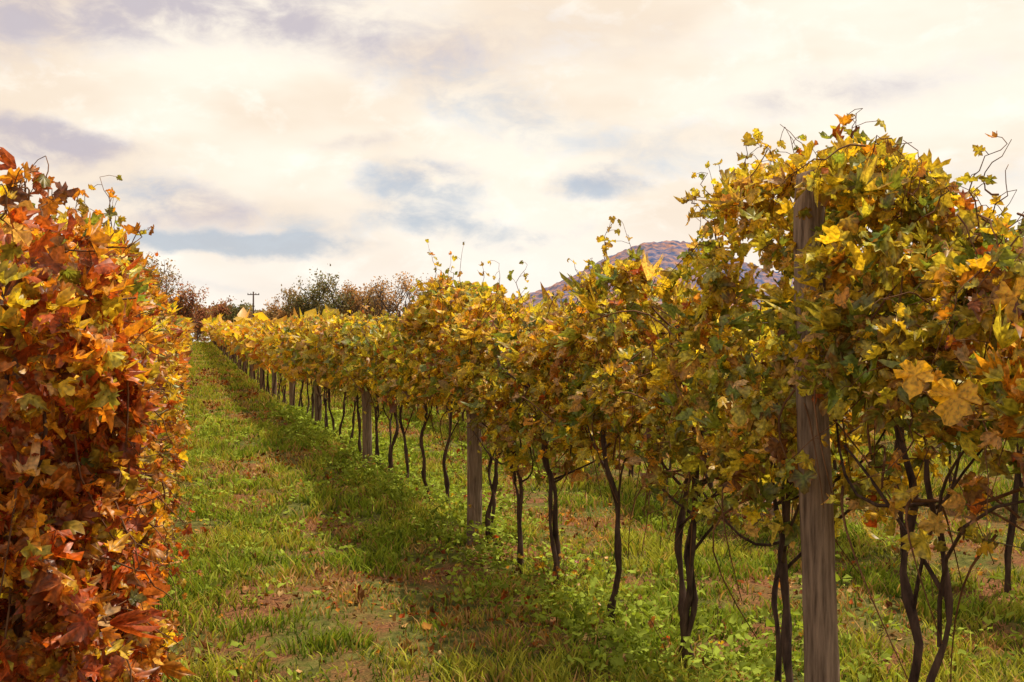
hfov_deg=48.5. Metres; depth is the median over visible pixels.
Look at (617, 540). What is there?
grapevine trunk
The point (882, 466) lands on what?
vine canes
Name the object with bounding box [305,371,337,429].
grapevine trunk
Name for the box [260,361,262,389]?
wooden post
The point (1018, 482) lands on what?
distant grapevine trunks
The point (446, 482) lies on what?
grapevine trunk
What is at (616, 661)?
broadleaf weeds
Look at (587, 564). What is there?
sucker shoots
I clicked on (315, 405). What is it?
wooden post
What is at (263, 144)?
sky
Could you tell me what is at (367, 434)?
wooden post
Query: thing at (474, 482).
wooden post
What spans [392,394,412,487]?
grapevine trunk
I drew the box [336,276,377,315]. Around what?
deciduous tree
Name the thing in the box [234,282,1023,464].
grapevine row foliage
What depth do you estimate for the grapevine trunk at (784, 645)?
4.65 m
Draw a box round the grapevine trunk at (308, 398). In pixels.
[306,382,310,418]
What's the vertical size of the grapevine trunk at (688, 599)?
1.883 m
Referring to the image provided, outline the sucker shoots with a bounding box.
[346,430,802,676]
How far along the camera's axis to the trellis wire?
4.02 m
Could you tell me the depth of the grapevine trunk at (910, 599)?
3.69 m
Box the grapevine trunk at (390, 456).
[379,328,398,472]
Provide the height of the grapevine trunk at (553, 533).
1.904 m
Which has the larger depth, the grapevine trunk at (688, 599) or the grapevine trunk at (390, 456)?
the grapevine trunk at (390, 456)
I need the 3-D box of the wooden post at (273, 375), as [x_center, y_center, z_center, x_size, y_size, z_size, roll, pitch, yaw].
[-6.459,0.674,30.914,0.144,2.012,0.124,0,0,-16]
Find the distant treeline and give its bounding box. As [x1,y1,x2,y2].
[191,302,679,342]
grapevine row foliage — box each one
[0,147,202,681]
[201,113,1023,560]
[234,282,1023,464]
[253,292,759,320]
[319,303,338,316]
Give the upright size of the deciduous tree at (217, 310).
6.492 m
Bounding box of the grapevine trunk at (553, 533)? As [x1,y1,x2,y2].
[497,359,594,589]
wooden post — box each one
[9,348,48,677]
[251,364,253,378]
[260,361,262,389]
[272,369,276,396]
[289,372,293,405]
[314,370,321,424]
[361,326,371,469]
[466,317,481,544]
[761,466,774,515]
[793,170,839,681]
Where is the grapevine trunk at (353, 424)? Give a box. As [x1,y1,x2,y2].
[349,396,360,448]
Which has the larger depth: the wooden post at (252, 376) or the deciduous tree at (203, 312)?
the deciduous tree at (203, 312)
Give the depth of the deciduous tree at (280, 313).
138.92 m
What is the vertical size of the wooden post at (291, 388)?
2.012 m
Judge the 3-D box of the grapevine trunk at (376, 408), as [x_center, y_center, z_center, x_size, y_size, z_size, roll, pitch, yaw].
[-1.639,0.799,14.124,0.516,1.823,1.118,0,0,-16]
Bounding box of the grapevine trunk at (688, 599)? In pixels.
[637,322,764,675]
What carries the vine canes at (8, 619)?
on the ground at (306, 665)
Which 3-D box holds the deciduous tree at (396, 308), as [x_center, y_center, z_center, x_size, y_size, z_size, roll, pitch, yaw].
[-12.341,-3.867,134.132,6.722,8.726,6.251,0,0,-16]
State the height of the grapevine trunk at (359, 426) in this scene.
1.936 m
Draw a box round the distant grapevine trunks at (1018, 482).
[212,341,1022,592]
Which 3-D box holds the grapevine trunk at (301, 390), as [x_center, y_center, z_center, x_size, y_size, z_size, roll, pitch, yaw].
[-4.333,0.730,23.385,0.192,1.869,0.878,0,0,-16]
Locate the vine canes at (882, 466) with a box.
[256,108,1023,681]
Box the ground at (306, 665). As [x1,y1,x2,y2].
[156,345,1023,681]
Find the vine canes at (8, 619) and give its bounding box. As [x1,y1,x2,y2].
[0,156,195,681]
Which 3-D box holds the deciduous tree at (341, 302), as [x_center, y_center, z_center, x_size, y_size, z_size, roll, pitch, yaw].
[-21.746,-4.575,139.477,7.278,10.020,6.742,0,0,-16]
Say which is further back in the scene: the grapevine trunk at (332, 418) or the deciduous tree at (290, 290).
the deciduous tree at (290, 290)
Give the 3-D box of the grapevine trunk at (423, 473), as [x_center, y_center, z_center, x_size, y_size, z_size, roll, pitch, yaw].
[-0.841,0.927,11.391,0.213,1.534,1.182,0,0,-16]
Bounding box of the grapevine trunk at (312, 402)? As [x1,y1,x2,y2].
[308,371,313,418]
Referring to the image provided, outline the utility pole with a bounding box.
[247,292,258,316]
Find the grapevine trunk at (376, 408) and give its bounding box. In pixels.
[366,386,382,471]
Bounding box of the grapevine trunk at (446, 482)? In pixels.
[442,401,464,505]
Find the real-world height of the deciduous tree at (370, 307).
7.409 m
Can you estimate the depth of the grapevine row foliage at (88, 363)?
3.07 m
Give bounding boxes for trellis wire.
[0,304,1023,569]
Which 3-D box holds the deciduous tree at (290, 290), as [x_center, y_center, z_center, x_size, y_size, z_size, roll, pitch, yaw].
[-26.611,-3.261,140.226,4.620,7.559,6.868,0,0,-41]
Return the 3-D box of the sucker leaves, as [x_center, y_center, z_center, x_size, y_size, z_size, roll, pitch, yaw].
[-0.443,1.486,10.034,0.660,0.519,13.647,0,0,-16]
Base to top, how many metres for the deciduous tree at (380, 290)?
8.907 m
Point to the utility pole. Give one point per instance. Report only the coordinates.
(253, 294)
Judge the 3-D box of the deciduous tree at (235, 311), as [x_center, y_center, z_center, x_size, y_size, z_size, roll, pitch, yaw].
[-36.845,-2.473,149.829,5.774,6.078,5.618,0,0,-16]
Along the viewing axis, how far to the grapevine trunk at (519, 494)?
8.06 m
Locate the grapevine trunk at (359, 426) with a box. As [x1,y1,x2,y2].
[355,389,361,457]
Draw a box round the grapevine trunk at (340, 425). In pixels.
[339,385,348,443]
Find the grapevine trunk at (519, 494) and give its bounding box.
[467,385,533,573]
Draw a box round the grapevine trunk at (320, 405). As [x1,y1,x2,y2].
[301,370,327,420]
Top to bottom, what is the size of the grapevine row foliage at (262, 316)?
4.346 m
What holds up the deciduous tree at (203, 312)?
on the ground at (306, 665)
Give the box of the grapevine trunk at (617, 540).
[587,412,642,629]
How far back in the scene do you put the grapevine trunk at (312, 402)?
21.23 m
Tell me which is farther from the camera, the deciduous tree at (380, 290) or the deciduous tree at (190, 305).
the deciduous tree at (380, 290)
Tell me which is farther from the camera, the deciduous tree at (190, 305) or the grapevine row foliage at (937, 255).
the deciduous tree at (190, 305)
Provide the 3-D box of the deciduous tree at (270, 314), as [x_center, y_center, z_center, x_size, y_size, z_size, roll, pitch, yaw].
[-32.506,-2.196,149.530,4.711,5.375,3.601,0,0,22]
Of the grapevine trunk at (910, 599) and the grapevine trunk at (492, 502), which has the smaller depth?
the grapevine trunk at (910, 599)
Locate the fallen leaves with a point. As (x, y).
(444, 597)
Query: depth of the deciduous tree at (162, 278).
119.67 m
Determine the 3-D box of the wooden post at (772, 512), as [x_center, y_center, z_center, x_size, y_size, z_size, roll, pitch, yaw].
[2.376,0.792,10.564,0.138,1.862,0.128,0,0,-16]
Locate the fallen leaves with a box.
[170,367,1023,681]
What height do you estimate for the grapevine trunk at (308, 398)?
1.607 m
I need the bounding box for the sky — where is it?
[0,0,1023,341]
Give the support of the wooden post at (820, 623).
on the ground at (306, 665)
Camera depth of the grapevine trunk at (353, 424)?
16.36 m
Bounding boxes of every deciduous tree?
[146,253,182,300]
[154,273,208,320]
[169,284,208,330]
[191,304,212,339]
[210,295,236,321]
[221,300,254,322]
[258,304,275,319]
[263,294,297,319]
[277,276,337,316]
[279,284,311,317]
[309,264,359,314]
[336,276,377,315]
[352,287,387,322]
[366,271,420,317]
[377,272,432,316]
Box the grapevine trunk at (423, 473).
[419,374,432,501]
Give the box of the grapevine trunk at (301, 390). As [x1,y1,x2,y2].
[300,380,303,416]
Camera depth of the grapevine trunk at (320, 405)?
20.49 m
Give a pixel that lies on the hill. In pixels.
(668, 250)
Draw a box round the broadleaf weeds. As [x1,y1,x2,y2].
[160,403,1023,681]
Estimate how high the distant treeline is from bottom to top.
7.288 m
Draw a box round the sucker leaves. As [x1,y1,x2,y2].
[343,428,802,681]
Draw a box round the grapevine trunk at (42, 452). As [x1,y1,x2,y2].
[0,260,47,494]
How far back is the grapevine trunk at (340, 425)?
17.44 m
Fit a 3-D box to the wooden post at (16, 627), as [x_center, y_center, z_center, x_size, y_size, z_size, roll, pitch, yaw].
[-1.658,0.760,3.894,0.145,1.862,0.127,0,0,-16]
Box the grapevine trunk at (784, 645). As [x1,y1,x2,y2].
[692,353,902,681]
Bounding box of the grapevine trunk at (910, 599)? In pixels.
[835,317,1023,681]
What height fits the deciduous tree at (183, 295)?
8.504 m
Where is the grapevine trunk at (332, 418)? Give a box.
[328,389,334,433]
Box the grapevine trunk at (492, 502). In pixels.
[482,368,509,542]
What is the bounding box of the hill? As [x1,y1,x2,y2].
[510,240,793,312]
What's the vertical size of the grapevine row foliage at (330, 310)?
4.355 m

